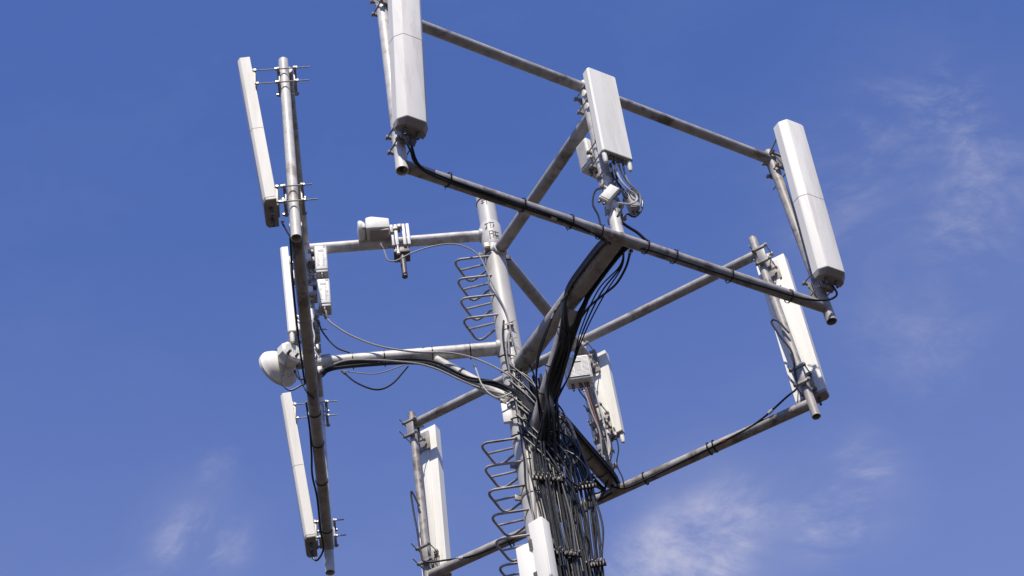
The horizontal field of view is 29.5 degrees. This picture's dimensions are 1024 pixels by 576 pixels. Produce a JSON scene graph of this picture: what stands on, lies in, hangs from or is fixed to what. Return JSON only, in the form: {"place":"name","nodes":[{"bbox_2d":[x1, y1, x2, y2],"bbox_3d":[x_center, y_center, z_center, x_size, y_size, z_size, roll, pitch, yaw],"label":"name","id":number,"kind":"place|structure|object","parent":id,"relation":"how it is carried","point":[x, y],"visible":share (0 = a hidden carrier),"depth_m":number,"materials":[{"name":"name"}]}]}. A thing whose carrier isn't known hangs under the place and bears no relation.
{"place":"outdoors","nodes":[
{"label":"outdoors","id":0,"kind":"place"},
{"bbox_2d":[0,0,1023,575],"label":"sky","id":1,"kind":"structure","parent":0,"point":[143,433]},
{"bbox_3d":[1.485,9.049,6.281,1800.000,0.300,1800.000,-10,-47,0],"label":"ground","id":2,"kind":"structure","parent":0,"visible":0},
{"bbox_2d":[455,197,548,575],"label":"mast","id":3,"kind":"object","parent":2,"relation":"on","point":[495,263],"visible":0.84,"depth_m":15.48,"materials":[{"name":"metal"}]},
{"bbox_2d":[278,57,506,575],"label":"antenna frame","id":4,"kind":"object","parent":3,"relation":"attached to","point":[298,228],"visible":0.93,"depth_m":15.34,"materials":[{"name":"metal"}]},
{"bbox_2d":[238,57,317,227],"bbox_3d":[-1.744,-1.098,14.512,0.553,1.814,0.271,-5,-47,-5],"label":"panel antenna","id":5,"kind":"object","parent":4,"relation":"attached to","point":[268,188],"visible":0.98,"depth_m":14.29,"materials":[{"name":"plastic"}]},
{"bbox_2d":[281,220,294,258],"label":"cable","id":6,"kind":"object","parent":4,"relation":"attached to","point":[286,230],"visible":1,"depth_m":13.84,"materials":[{"name":"rubber"}]},
{"bbox_2d":[259,342,329,386],"bbox_3d":[-1.698,0.561,15.371,0.527,0.345,0.337,-26,-49,15],"label":"dish antenna","id":7,"kind":"object","parent":4,"relation":"attached to","point":[271,363],"visible":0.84,"depth_m":15.30,"materials":[{"name":"white plastic"}]},
{"bbox_2d":[281,353,305,390],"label":"cable","id":8,"kind":"object","parent":7,"relation":"attached to","point":[287,354],"visible":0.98,"depth_m":14.98,"materials":[{"name":"rubber"}]},
{"bbox_2d":[289,238,305,383],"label":"cable","id":9,"kind":"object","parent":4,"relation":"attached to","point":[294,301],"visible":0.99,"depth_m":14.35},
{"bbox_2d":[280,246,328,346],"bbox_3d":[-1.686,0.120,15.846,0.351,1.123,0.270,-5,-47,-5],"label":"panel antenna","id":10,"kind":"object","parent":4,"relation":"attached to","point":[288,292],"visible":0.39,"depth_m":15.70,"materials":[{"name":"white plastic"}]},
{"bbox_2d":[281,392,345,557],"bbox_3d":[-1.719,1.617,16.880,0.504,1.784,0.271,-5,-47,-5],"label":"panel antenna","id":11,"kind":"object","parent":4,"relation":"attached to","point":[310,531],"visible":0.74,"depth_m":16.69,"materials":[{"name":"plastic"}]},
{"bbox_2d":[308,245,328,279],"bbox_3d":[-1.605,-0.185,16.097,0.165,0.375,0.123,-5,-47,-5],"label":"radio unit","id":12,"kind":"object","parent":4,"relation":"attached to","point":[319,260],"visible":0.98,"depth_m":16.07,"materials":[{"name":"grey"}]},
{"bbox_2d":[305,401,332,560],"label":"cable","id":13,"kind":"object","parent":4,"relation":"attached to","point":[316,494],"visible":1,"depth_m":15.67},
{"bbox_2d":[310,278,331,318],"bbox_3d":[-1.555,0.092,15.799,0.168,0.375,0.123,-5,-47,-5],"label":"radio unit","id":14,"kind":"object","parent":4,"relation":"attached to","point":[321,293],"visible":0.99,"depth_m":15.77,"materials":[{"name":"grey"}]},
{"bbox_2d":[325,310,520,387],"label":"cable","id":15,"kind":"object","parent":14,"relation":"attached to","point":[489,364],"visible":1,"depth_m":15.28,"materials":[{"name":"rubber"}]},
{"bbox_2d":[317,319,349,353],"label":"cable","id":16,"kind":"object","parent":4,"relation":"attached to","point":[318,322],"visible":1,"depth_m":15.38,"materials":[{"name":"rubber"}]},
{"bbox_2d":[345,364,403,373],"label":"cable","id":17,"kind":"object","parent":4,"relation":"attached to","point":[375,373],"visible":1,"depth_m":15.14,"materials":[{"name":"rubber"}]},
{"bbox_2d":[341,366,408,390],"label":"cable","id":18,"kind":"object","parent":4,"relation":"hanging from","point":[364,386],"visible":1,"depth_m":15.06,"materials":[{"name":"rubber"}]},
{"bbox_2d":[357,217,410,278],"bbox_3d":[-1.057,-0.328,16.225,0.464,0.605,0.226,7,-49,-15],"label":"camera","id":19,"kind":"object","parent":4,"relation":"attached to","point":[371,229],"visible":1,"depth_m":16.28,"materials":[{"name":"white plastic"}]},
{"bbox_2d":[318,359,511,397],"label":"cable","id":20,"kind":"object","parent":4,"relation":"attached to","point":[455,377],"visible":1,"depth_m":15.19,"materials":[{"name":"rubber"}]},
{"bbox_2d":[473,364,511,397],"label":"cable","id":21,"kind":"object","parent":4,"relation":"hanging from","point":[474,365],"visible":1,"depth_m":14.93,"materials":[{"name":"rubber"}]},
{"bbox_2d":[321,343,542,487],"bbox_3d":[0.002,4.706,10.918,1.562,12.467,0.212,-8,-47,-2],"label":"cable","id":22,"kind":"object","parent":3,"relation":"attached to","point":[484,384],"visible":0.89,"depth_m":14.97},
{"bbox_2d":[321,359,558,575],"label":"cable","id":23,"kind":"object","parent":3,"relation":"attached to","point":[324,372],"visible":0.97,"depth_m":15.05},
{"bbox_2d":[321,358,560,575],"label":"cable","id":24,"kind":"object","parent":3,"relation":"attached to","point":[462,375],"visible":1,"depth_m":15.13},
{"bbox_2d":[327,363,561,560],"bbox_3d":[0.034,4.704,10.806,1.609,12.301,0.078,-7,-47,-3],"label":"cable","id":25,"kind":"object","parent":3,"relation":"attached to","point":[496,385],"visible":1,"depth_m":15.01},
{"bbox_2d":[327,364,561,571],"bbox_3d":[0.027,4.711,10.815,1.597,12.306,0.084,-8,-47,-2],"label":"cable","id":26,"kind":"object","parent":3,"relation":"attached to","point":[445,371],"visible":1,"depth_m":15.21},
{"bbox_2d":[325,361,566,575],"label":"cable","id":27,"kind":"object","parent":3,"relation":"attached to","point":[457,375],"visible":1,"depth_m":15.18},
{"bbox_2d":[379,240,517,353],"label":"cable","id":28,"kind":"object","parent":3,"relation":"attached to","point":[382,247],"visible":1,"depth_m":16.06,"materials":[{"name":"rubber"}]},
{"bbox_2d":[502,320,534,519],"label":"cable","id":29,"kind":"object","parent":3,"relation":"attached to","point":[527,493],"visible":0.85,"depth_m":14.57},
{"bbox_2d":[505,333,533,520],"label":"cable","id":30,"kind":"object","parent":3,"relation":"attached to","point":[521,432],"visible":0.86,"depth_m":14.52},
{"bbox_2d":[508,329,536,518],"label":"cable","id":31,"kind":"object","parent":3,"relation":"attached to","point":[535,512],"visible":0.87,"depth_m":14.61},
{"bbox_2d":[516,539,537,575],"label":"panel antenna","id":32,"kind":"object","parent":3,"relation":"attached to","point":[525,560],"visible":0.88,"depth_m":13.60,"materials":[{"name":"white plastic"}]},
{"bbox_2d":[515,354,541,516],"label":"cable","id":33,"kind":"object","parent":3,"relation":"attached to","point":[529,455],"visible":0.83,"depth_m":14.40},
{"bbox_2d":[518,375,540,516],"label":"cable","id":34,"kind":"object","parent":3,"relation":"attached to","point":[532,461],"visible":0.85,"depth_m":14.41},
{"bbox_2d":[520,368,544,518],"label":"cable","id":35,"kind":"object","parent":3,"relation":"attached to","point":[533,459],"visible":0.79,"depth_m":14.33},
{"bbox_2d":[528,517,557,575],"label":"panel antenna","id":36,"kind":"object","parent":3,"relation":"attached to","point":[543,543],"visible":1,"depth_m":13.60,"materials":[{"name":"white plastic"}]},
{"bbox_2d":[517,422,572,542],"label":"cable","id":37,"kind":"object","parent":3,"relation":"attached to","point":[534,437],"visible":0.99,"depth_m":14.41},
{"bbox_2d":[508,372,587,575],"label":"cable","id":38,"kind":"object","parent":3,"relation":"attached to","point":[521,383],"visible":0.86,"depth_m":14.58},
{"bbox_2d":[569,479,596,491],"bbox_3d":[0.519,1.453,14.354,0.205,0.047,0.082,-10,-47,0],"label":"cable clamp","id":39,"kind":"object","parent":38,"relation":"attached to","point":[587,486],"visible":0.89,"depth_m":14.36,"materials":[{"name":"metal"}]},
{"bbox_2d":[511,433,584,575],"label":"cable","id":40,"kind":"object","parent":3,"relation":"attached to","point":[570,507],"visible":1,"depth_m":14.10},
{"bbox_2d":[532,472,564,482],"bbox_3d":[0.271,1.378,14.204,0.241,0.065,0.080,0,-47,-9],"label":"cable clamp","id":41,"kind":"object","parent":3,"relation":"attached to","point":[538,477],"visible":1,"depth_m":14.21,"materials":[{"name":"metal"}]},
{"bbox_2d":[564,448,588,486],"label":"cable","id":42,"kind":"object","parent":41,"relation":"attached to","point":[579,459],"visible":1,"depth_m":14.31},
{"bbox_2d":[528,375,571,575],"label":"cable","id":43,"kind":"object","parent":3,"relation":"attached to","point":[554,484],"visible":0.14,"depth_m":14.30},
{"bbox_2d":[517,431,586,575],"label":"cable","id":44,"kind":"object","parent":3,"relation":"attached to","point":[555,468],"visible":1,"depth_m":14.15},
{"bbox_2d":[512,397,591,575],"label":"cable","id":45,"kind":"object","parent":3,"relation":"attached to","point":[530,412],"visible":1,"depth_m":14.38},
{"bbox_2d":[517,405,590,575],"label":"cable","id":46,"kind":"object","parent":3,"relation":"attached to","point":[563,450],"visible":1,"depth_m":14.20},
{"bbox_2d":[538,378,578,543],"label":"cable","id":47,"kind":"object","parent":3,"relation":"attached to","point":[539,382],"visible":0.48,"depth_m":14.36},
{"bbox_2d":[539,373,584,555],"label":"cable","id":48,"kind":"object","parent":3,"relation":"attached to","point":[540,376],"visible":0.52,"depth_m":14.58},
{"bbox_2d":[585,558,606,568],"bbox_3d":[0.584,1.953,13.824,0.170,0.051,0.079,-10,-47,0],"label":"cable clamp","id":49,"kind":"object","parent":48,"relation":"attached to","point":[598,563],"visible":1,"depth_m":13.82,"materials":[{"name":"metal"}]},
{"bbox_2d":[542,295,585,575],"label":"cable","id":50,"kind":"object","parent":3,"relation":"attached to","point":[552,366],"visible":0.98,"depth_m":14.57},
{"bbox_2d":[556,429,580,466],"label":"cable","id":51,"kind":"object","parent":3,"relation":"attached to","point":[573,442],"visible":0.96,"depth_m":14.47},
{"bbox_2d":[545,242,602,575],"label":"cable","id":52,"kind":"object","parent":3,"relation":"attached to","point":[556,377],"visible":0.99,"depth_m":14.50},
{"bbox_2d":[556,424,599,575],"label":"cable","id":53,"kind":"object","parent":3,"relation":"attached to","point":[590,512],"visible":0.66,"depth_m":14.20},
{"bbox_2d":[533,247,625,536],"bbox_3d":[1.183,4.223,10.394,0.083,12.083,1.434,23,-55,-27],"label":"cable","id":54,"kind":"object","parent":3,"relation":"attached to","point":[537,440],"visible":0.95,"depth_m":14.49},
{"bbox_2d":[561,425,601,575],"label":"cable","id":55,"kind":"object","parent":3,"relation":"attached to","point":[586,503],"visible":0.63,"depth_m":14.25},
{"bbox_2d":[559,412,618,572],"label":"cable","id":56,"kind":"object","parent":3,"relation":"attached to","point":[580,491],"visible":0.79,"depth_m":14.28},
{"bbox_2d":[561,415,619,575],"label":"cable","id":57,"kind":"object","parent":3,"relation":"attached to","point":[595,453],"visible":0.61,"depth_m":15.82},
{"bbox_2d":[563,416,620,575],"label":"cable","id":58,"kind":"object","parent":3,"relation":"attached to","point":[594,449],"visible":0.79,"depth_m":15.67,"materials":[{"name":"black plastic"}]},
{"bbox_2d":[376,3,836,440],"bbox_3d":[0.392,-0.217,15.143,3.776,2.663,1.658,18,-53,-24],"label":"antenna frame","id":59,"kind":"object","parent":3,"relation":"attached to","point":[616,237],"visible":0.82,"depth_m":14.91,"materials":[{"name":"metal"}]},
{"bbox_2d":[370,0,427,155],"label":"panel antenna","id":60,"kind":"object","parent":59,"relation":"attached to","point":[408,94],"visible":0.81,"depth_m":13.91,"materials":[{"name":"plastic"}]},
{"bbox_2d":[402,132,610,244],"bbox_3d":[-0.018,-0.676,13.904,1.834,0.224,0.102,22,-54,-27],"label":"cable","id":61,"kind":"object","parent":59,"relation":"attached to","point":[501,197],"visible":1,"depth_m":13.79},
{"bbox_2d":[409,134,606,242],"bbox_3d":[-0.021,-0.665,13.909,1.721,0.229,0.197,20,-54,-26],"label":"cable","id":62,"kind":"object","parent":59,"relation":"attached to","point":[478,192],"visible":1,"depth_m":13.79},
{"bbox_2d":[498,354,560,524],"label":"cable","id":63,"kind":"object","parent":59,"relation":"attached to","point":[535,384],"visible":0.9,"depth_m":15.06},
{"bbox_2d":[501,369,570,569],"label":"cable","id":64,"kind":"object","parent":59,"relation":"attached to","point":[532,381],"visible":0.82,"depth_m":14.23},
{"bbox_2d":[509,363,562,457],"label":"cable","id":65,"kind":"object","parent":59,"relation":"hanging from","point":[525,377],"visible":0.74,"depth_m":14.97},
{"bbox_2d":[509,380,563,471],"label":"cable","id":66,"kind":"object","parent":59,"relation":"attached to","point":[522,391],"visible":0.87,"depth_m":14.86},
{"bbox_2d":[535,295,565,565],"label":"cable","id":67,"kind":"object","parent":59,"relation":"hanging from","point":[552,316],"visible":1,"depth_m":14.36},
{"bbox_2d":[516,413,585,575],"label":"cable","id":68,"kind":"object","parent":59,"relation":"attached to","point":[567,471],"visible":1,"depth_m":14.24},
{"bbox_2d":[538,338,564,575],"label":"cable","id":69,"kind":"object","parent":59,"relation":"hanging from","point":[542,470],"visible":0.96,"depth_m":14.16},
{"bbox_2d":[554,546,580,557],"bbox_3d":[0.362,1.851,13.689,0.257,0.074,0.086,0,-47,-10],"label":"cable clamp","id":70,"kind":"object","parent":69,"relation":"attached to","point":[567,553],"visible":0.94,"depth_m":13.69,"materials":[{"name":"metal"}]},
{"bbox_2d":[535,293,568,566],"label":"cable","id":71,"kind":"object","parent":59,"relation":"hanging from","point":[559,304],"visible":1,"depth_m":14.32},
{"bbox_2d":[551,318,576,571],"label":"cable","id":72,"kind":"object","parent":59,"relation":"hanging from","point":[562,495],"visible":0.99,"depth_m":14.18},
{"bbox_2d":[542,242,605,574],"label":"cable","id":73,"kind":"object","parent":59,"relation":"hanging from","point":[565,302],"visible":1,"depth_m":14.60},
{"bbox_2d":[548,241,602,575],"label":"cable","id":74,"kind":"object","parent":59,"relation":"hanging from","point":[561,483],"visible":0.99,"depth_m":14.46,"materials":[{"name":"rubber"}]},
{"bbox_2d":[538,240,614,575],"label":"cable","id":75,"kind":"object","parent":59,"relation":"hanging from","point":[544,394],"visible":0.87,"depth_m":14.55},
{"bbox_2d":[552,261,616,575],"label":"cable","id":76,"kind":"object","parent":59,"relation":"hanging from","point":[561,503],"visible":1,"depth_m":14.25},
{"bbox_2d":[547,246,623,575],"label":"cable","id":77,"kind":"object","parent":59,"relation":"hanging from","point":[555,501],"visible":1,"depth_m":14.29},
{"bbox_2d":[550,256,623,528],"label":"cable","id":78,"kind":"object","parent":59,"relation":"hanging from","point":[613,276],"visible":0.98,"depth_m":14.64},
{"bbox_2d":[551,254,623,444],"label":"cable","id":79,"kind":"object","parent":59,"relation":"attached to","point":[588,310],"visible":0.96,"depth_m":14.65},
{"bbox_2d":[554,253,624,550],"bbox_3d":[0.672,0.966,13.933,0.067,2.355,1.312,19,-53,-24],"label":"cable","id":80,"kind":"object","parent":59,"relation":"hanging from","point":[591,319],"visible":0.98,"depth_m":14.65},
{"bbox_2d":[555,248,628,575],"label":"cable","id":81,"kind":"object","parent":59,"relation":"hanging from","point":[580,317],"visible":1,"depth_m":14.50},
{"bbox_2d":[576,138,610,179],"bbox_3d":[0.660,-0.991,15.170,0.236,0.385,0.201,23,-55,-27],"label":"radio unit","id":82,"kind":"object","parent":59,"relation":"attached to","point":[582,148],"visible":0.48,"depth_m":15.13,"materials":[{"name":"grey"}]},
{"bbox_2d":[592,188,600,224],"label":"cable","id":83,"kind":"object","parent":59,"relation":"attached to","point":[595,210],"visible":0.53,"depth_m":14.63,"materials":[{"name":"rubber"}]},
{"bbox_2d":[574,68,632,181],"bbox_3d":[0.671,-1.201,15.138,0.270,1.109,0.428,18,-53,-24],"label":"panel antenna","id":84,"kind":"object","parent":59,"relation":"attached to","point":[602,99],"visible":0.95,"depth_m":15.02,"materials":[{"name":"white plastic"}]},
{"bbox_2d":[612,160,637,204],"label":"cable","id":85,"kind":"object","parent":84,"relation":"attached to","point":[621,181],"visible":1,"depth_m":14.59,"materials":[{"name":"rubber"}]},
{"bbox_2d":[616,162,639,202],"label":"cable","id":86,"kind":"object","parent":84,"relation":"hanging from","point":[619,167],"visible":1,"depth_m":14.72,"materials":[{"name":"rubber"}]},
{"bbox_2d":[622,164,640,207],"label":"cable","id":87,"kind":"object","parent":84,"relation":"attached to","point":[623,167],"visible":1,"depth_m":14.63,"materials":[{"name":"rubber"}]},
{"bbox_2d":[582,249,632,317],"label":"cable","id":88,"kind":"object","parent":59,"relation":"hanging from","point":[630,251],"visible":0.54,"depth_m":14.60,"materials":[{"name":"rubber"}]},
{"bbox_2d":[598,184,618,204],"bbox_3d":[0.718,-0.691,14.497,0.188,0.225,0.055,3,-48,-12],"label":"junction box","id":89,"kind":"object","parent":59,"relation":"attached to","point":[608,194],"visible":1,"depth_m":14.46,"materials":[{"name":"white plastic"}]},
{"bbox_2d":[609,163,624,216],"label":"cable","id":90,"kind":"object","parent":59,"relation":"attached to","point":[611,169],"visible":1,"depth_m":14.68,"materials":[{"name":"rubber"}]},
{"bbox_2d":[612,178,628,198],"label":"cable","id":91,"kind":"object","parent":59,"relation":"attached to","point":[617,185],"visible":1,"depth_m":14.62,"materials":[{"name":"rubber"}]},
{"bbox_2d":[613,208,648,241],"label":"cable","id":92,"kind":"object","parent":59,"relation":"attached to","point":[633,230],"visible":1,"depth_m":14.38,"materials":[{"name":"rubber"}]},
{"bbox_2d":[624,190,639,215],"bbox_3d":[0.904,-0.636,14.662,0.088,0.244,0.095,3,-48,-12],"label":"junction box","id":93,"kind":"object","parent":59,"relation":"attached to","point":[631,199],"visible":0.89,"depth_m":14.62,"materials":[{"name":"metal"}]},
{"bbox_2d":[627,188,643,217],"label":"cable","id":94,"kind":"object","parent":59,"relation":"attached to","point":[639,213],"visible":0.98,"depth_m":14.57,"materials":[{"name":"rubber"}]},
{"bbox_2d":[626,239,837,302],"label":"cable","id":95,"kind":"object","parent":59,"relation":"attached to","point":[792,295],"visible":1,"depth_m":14.62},
{"bbox_2d":[762,119,844,297],"bbox_3d":[2.342,-0.597,15.723,0.263,1.823,0.524,18,-53,-24],"label":"panel antenna","id":96,"kind":"object","parent":59,"relation":"attached to","point":[794,160],"visible":0.88,"depth_m":15.54,"materials":[{"name":"plastic"}]},
{"bbox_2d":[408,235,820,575],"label":"antenna frame","id":97,"kind":"object","parent":3,"relation":"attached to","point":[528,288],"visible":0.72,"depth_m":16.67,"materials":[{"name":"metal"}]},
{"bbox_2d":[399,416,451,575],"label":"panel antenna","id":98,"kind":"object","parent":97,"relation":"attached to","point":[430,451],"visible":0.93,"depth_m":17.57,"materials":[{"name":"white plastic"}]},
{"bbox_2d":[410,491,612,562],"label":"cable","id":99,"kind":"object","parent":97,"relation":"attached to","point":[491,548],"visible":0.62,"depth_m":16.72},
{"bbox_2d":[564,355,592,391],"bbox_3d":[0.586,0.779,17.052,0.240,0.360,0.207,-10,-47,0],"label":"radio unit","id":100,"kind":"object","parent":97,"relation":"attached to","point":[580,374],"visible":0.81,"depth_m":16.97,"materials":[{"name":"grey"}]},
{"bbox_2d":[582,384,602,456],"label":"cable","id":101,"kind":"object","parent":100,"relation":"hanging from","point":[583,388],"visible":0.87,"depth_m":16.62,"materials":[{"name":"metal"}]},
{"bbox_2d":[584,382,602,440],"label":"cable","id":102,"kind":"object","parent":100,"relation":"hanging from","point":[592,407],"visible":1,"depth_m":16.75,"materials":[{"name":"brown plastic"}]},
{"bbox_2d":[589,382,610,465],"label":"cable","id":103,"kind":"object","parent":100,"relation":"hanging from","point":[597,416],"visible":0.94,"depth_m":16.63,"materials":[{"name":"metal"}]},
{"bbox_2d":[592,383,609,455],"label":"cable","id":104,"kind":"object","parent":100,"relation":"attached to","point":[601,415],"visible":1,"depth_m":16.74,"materials":[{"name":"metal"}]},
{"bbox_2d":[556,423,602,575],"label":"cable","id":105,"kind":"object","parent":97,"relation":"hanging from","point":[573,439],"visible":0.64,"depth_m":14.56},
{"bbox_2d":[562,424,604,575],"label":"cable","id":106,"kind":"object","parent":97,"relation":"hanging from","point":[599,512],"visible":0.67,"depth_m":14.25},
{"bbox_2d":[560,420,606,551],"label":"cable","id":107,"kind":"object","parent":97,"relation":"hanging from","point":[586,539],"visible":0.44,"depth_m":14.57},
{"bbox_2d":[573,449,597,574],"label":"cable","id":108,"kind":"object","parent":97,"relation":"hanging from","point":[596,532],"visible":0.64,"depth_m":14.14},
{"bbox_2d":[562,418,617,575],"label":"cable","id":109,"kind":"object","parent":97,"relation":"hanging from","point":[576,437],"visible":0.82,"depth_m":14.59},
{"bbox_2d":[572,341,624,452],"bbox_3d":[0.723,0.918,17.102,0.280,1.113,0.393,-27,-49,15],"label":"panel antenna","id":110,"kind":"object","parent":97,"relation":"attached to","point":[604,383],"visible":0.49,"depth_m":17.17,"materials":[{"name":"white plastic"}]},
{"bbox_2d":[603,425,612,460],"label":"cable","id":111,"kind":"object","parent":97,"relation":"attached to","point":[607,431],"visible":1,"depth_m":16.43,"materials":[{"name":"metal"}]},
{"bbox_2d":[613,427,624,485],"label":"cable","id":112,"kind":"object","parent":97,"relation":"attached to","point":[614,430],"visible":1,"depth_m":16.39,"materials":[{"name":"metal"}]},
{"bbox_2d":[610,319,798,488],"bbox_3d":[1.575,1.012,16.318,1.882,1.026,0.144,-28,-49,16],"label":"cable","id":113,"kind":"object","parent":97,"relation":"attached to","point":[770,411],"visible":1,"depth_m":15.98,"materials":[{"name":"brown plastic"}]},
{"bbox_2d":[749,243,828,405],"bbox_3d":[2.334,0.302,16.514,0.270,1.873,0.468,-27,-49,15],"label":"panel antenna","id":114,"kind":"object","parent":97,"relation":"attached to","point":[779,271],"visible":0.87,"depth_m":16.47,"materials":[{"name":"white plastic"}]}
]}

